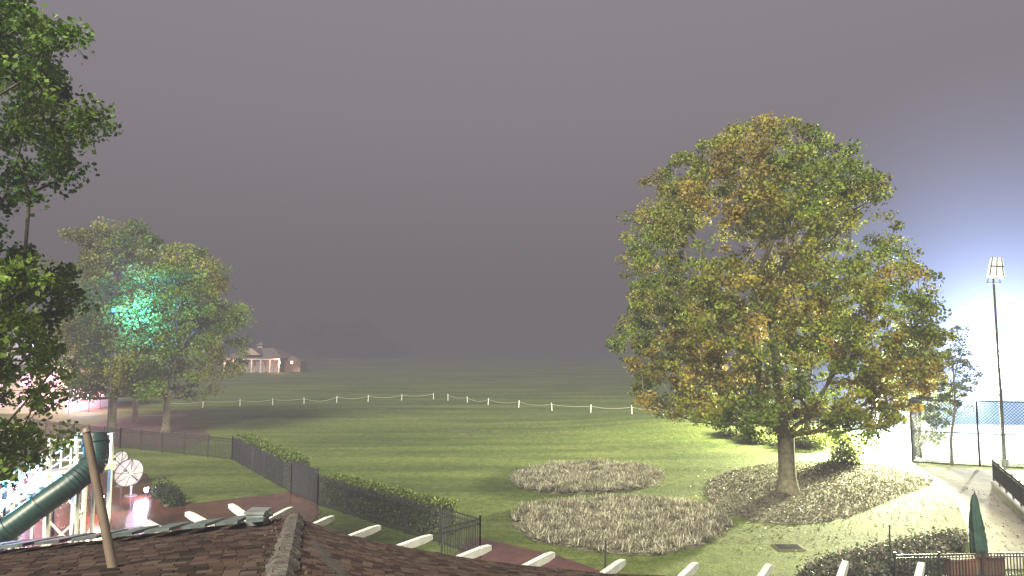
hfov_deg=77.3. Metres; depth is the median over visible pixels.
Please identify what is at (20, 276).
overhanging tree
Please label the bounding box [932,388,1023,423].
court windscreen
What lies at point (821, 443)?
shrub
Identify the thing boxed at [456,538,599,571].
brick walkway
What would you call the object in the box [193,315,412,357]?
distant tree line
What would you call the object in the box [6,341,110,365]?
roof
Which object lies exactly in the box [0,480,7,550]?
pool light
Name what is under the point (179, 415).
path
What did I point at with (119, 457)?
satellite dish
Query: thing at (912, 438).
chain link fence
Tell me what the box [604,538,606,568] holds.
black post
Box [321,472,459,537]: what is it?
hedge
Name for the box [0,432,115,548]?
tube water slide
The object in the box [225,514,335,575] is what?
leaf litter
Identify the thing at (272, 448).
hedge
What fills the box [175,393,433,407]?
rope fence
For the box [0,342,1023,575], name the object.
ground
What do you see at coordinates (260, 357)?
pavilion
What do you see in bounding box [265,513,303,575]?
ridge cap
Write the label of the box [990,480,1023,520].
wall
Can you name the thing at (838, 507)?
fallen leaves
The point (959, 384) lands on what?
young tree
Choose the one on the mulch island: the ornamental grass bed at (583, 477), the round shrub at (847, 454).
the round shrub at (847, 454)
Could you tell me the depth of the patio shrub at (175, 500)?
30.93 m
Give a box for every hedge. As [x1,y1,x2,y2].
[236,432,312,487]
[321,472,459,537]
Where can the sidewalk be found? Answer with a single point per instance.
(953, 480)
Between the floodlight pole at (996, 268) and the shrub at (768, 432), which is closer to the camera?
the floodlight pole at (996, 268)
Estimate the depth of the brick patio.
30.41 m
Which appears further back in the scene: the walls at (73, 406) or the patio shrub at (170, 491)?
the walls at (73, 406)
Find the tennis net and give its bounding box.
[953,439,1023,454]
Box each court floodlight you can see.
[873,414,885,439]
[959,397,976,400]
[989,345,1011,387]
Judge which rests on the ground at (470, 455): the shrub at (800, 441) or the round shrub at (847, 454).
the shrub at (800, 441)
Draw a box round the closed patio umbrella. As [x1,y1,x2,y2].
[968,491,987,554]
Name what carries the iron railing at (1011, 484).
on the wall at (1007, 499)
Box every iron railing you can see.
[893,551,1023,575]
[991,458,1023,506]
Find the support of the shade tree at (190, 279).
on the mulch bed at (153, 425)
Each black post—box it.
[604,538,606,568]
[888,524,890,575]
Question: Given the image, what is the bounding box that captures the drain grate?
[772,544,805,549]
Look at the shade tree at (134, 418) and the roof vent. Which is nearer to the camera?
the roof vent
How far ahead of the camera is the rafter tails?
10.74 m
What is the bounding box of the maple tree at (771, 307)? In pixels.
[605,111,961,493]
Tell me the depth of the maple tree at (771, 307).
31.43 m
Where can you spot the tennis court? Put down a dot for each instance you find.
(972, 447)
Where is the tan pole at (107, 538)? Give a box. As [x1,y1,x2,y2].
[81,427,117,567]
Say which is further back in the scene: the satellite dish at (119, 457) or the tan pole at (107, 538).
the satellite dish at (119, 457)
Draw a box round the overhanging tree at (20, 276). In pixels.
[0,0,123,495]
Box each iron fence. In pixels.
[32,418,232,459]
[231,436,291,492]
[317,476,480,556]
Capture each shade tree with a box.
[15,216,198,430]
[57,301,147,422]
[98,241,256,432]
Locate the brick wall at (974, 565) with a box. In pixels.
[944,554,1003,574]
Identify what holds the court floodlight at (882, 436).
on the ground at (470, 455)
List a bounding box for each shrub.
[149,476,169,499]
[158,480,181,503]
[167,489,186,506]
[720,427,760,437]
[741,432,776,443]
[762,427,776,438]
[794,434,819,447]
[802,430,837,449]
[828,428,862,464]
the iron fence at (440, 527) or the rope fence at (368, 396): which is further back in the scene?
the rope fence at (368, 396)
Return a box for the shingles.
[0,518,664,575]
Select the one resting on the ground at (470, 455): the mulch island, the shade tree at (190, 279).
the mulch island
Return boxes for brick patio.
[0,471,321,549]
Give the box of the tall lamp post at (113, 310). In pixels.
[106,307,115,446]
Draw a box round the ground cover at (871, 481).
[705,460,933,523]
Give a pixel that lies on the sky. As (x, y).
(419, 170)
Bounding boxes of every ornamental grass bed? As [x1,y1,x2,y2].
[505,491,738,554]
[508,457,668,493]
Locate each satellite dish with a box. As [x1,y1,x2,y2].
[113,451,128,486]
[113,459,143,496]
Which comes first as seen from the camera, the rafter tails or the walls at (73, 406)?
the rafter tails
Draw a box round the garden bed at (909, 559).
[803,539,967,575]
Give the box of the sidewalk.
[904,466,1023,569]
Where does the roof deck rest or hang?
on the walls
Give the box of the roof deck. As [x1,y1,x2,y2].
[65,526,385,575]
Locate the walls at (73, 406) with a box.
[0,366,111,413]
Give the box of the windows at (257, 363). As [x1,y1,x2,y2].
[240,362,274,370]
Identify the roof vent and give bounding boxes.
[244,507,271,525]
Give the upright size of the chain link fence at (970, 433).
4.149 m
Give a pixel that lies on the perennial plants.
(933, 543)
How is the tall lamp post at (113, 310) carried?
on the ground at (470, 455)
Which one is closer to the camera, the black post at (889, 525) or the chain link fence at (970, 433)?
the black post at (889, 525)
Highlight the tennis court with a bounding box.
[915,424,1023,463]
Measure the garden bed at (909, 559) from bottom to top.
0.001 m
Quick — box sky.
[0,0,1023,341]
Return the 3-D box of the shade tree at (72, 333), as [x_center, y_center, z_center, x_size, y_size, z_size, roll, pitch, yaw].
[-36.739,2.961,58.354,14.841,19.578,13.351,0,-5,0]
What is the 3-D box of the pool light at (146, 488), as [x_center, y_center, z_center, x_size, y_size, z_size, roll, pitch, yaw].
[-18.777,10.435,32.863,0.261,0.522,0.261,0,-5,0]
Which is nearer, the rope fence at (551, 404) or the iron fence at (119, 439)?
the iron fence at (119, 439)
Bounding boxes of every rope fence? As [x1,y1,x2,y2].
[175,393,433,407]
[447,394,663,414]
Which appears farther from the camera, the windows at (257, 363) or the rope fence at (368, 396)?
the windows at (257, 363)
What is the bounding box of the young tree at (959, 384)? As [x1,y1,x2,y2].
[932,325,984,465]
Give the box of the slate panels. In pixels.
[0,512,272,548]
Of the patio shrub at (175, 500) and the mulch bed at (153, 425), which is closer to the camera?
the patio shrub at (175, 500)
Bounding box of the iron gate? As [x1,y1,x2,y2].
[291,458,319,502]
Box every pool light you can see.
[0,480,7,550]
[51,467,56,534]
[144,486,148,495]
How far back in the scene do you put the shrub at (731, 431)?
50.32 m
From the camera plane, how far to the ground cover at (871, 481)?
34.33 m
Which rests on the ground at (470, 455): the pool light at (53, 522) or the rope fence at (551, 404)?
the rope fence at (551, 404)
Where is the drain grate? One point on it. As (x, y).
(788, 547)
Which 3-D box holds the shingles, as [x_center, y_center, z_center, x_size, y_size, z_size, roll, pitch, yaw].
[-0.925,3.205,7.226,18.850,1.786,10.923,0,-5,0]
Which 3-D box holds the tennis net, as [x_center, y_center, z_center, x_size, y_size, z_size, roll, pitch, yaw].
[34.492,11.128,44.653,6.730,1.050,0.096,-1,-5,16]
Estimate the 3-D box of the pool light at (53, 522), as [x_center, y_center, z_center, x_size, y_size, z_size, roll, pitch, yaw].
[-18.860,8.796,26.374,0.261,2.738,0.261,0,-5,0]
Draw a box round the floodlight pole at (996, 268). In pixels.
[986,257,1008,465]
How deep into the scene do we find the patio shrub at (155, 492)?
32.46 m
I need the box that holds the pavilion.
[223,342,306,372]
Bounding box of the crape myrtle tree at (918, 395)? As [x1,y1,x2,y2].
[879,316,960,457]
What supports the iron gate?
on the brick patio
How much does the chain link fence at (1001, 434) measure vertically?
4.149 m
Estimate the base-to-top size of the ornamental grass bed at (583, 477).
0.488 m
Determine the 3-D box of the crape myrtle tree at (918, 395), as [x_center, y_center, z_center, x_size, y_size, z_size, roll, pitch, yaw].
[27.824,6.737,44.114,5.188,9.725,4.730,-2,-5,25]
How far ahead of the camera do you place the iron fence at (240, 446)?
37.52 m
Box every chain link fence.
[909,397,930,461]
[911,399,980,466]
[977,401,1023,467]
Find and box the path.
[139,413,187,416]
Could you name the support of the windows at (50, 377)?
attached to the walls at (73, 406)
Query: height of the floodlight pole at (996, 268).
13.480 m
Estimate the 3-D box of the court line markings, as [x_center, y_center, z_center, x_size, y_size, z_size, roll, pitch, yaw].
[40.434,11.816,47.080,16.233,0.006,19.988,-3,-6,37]
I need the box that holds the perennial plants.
[794,526,967,575]
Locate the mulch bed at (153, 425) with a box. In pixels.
[91,417,211,447]
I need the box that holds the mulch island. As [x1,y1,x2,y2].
[705,468,929,523]
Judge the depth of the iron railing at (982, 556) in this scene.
21.47 m
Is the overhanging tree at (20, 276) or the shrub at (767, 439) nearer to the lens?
the overhanging tree at (20, 276)
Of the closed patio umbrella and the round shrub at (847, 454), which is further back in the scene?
the round shrub at (847, 454)
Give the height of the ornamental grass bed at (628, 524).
0.486 m
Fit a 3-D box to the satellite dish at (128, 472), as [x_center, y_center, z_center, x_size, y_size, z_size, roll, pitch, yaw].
[-19.561,9.723,32.644,1.063,1.906,1.181,-4,-6,44]
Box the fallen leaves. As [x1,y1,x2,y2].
[586,466,1023,557]
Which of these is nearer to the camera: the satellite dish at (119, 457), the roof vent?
the roof vent
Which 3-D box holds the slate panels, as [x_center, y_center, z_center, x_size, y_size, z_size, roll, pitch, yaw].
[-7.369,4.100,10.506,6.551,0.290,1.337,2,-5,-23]
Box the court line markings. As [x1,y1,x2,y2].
[923,428,1023,459]
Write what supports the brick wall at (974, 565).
on the ground at (470, 455)
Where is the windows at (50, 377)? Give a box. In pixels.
[0,374,57,406]
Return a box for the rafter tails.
[141,503,924,575]

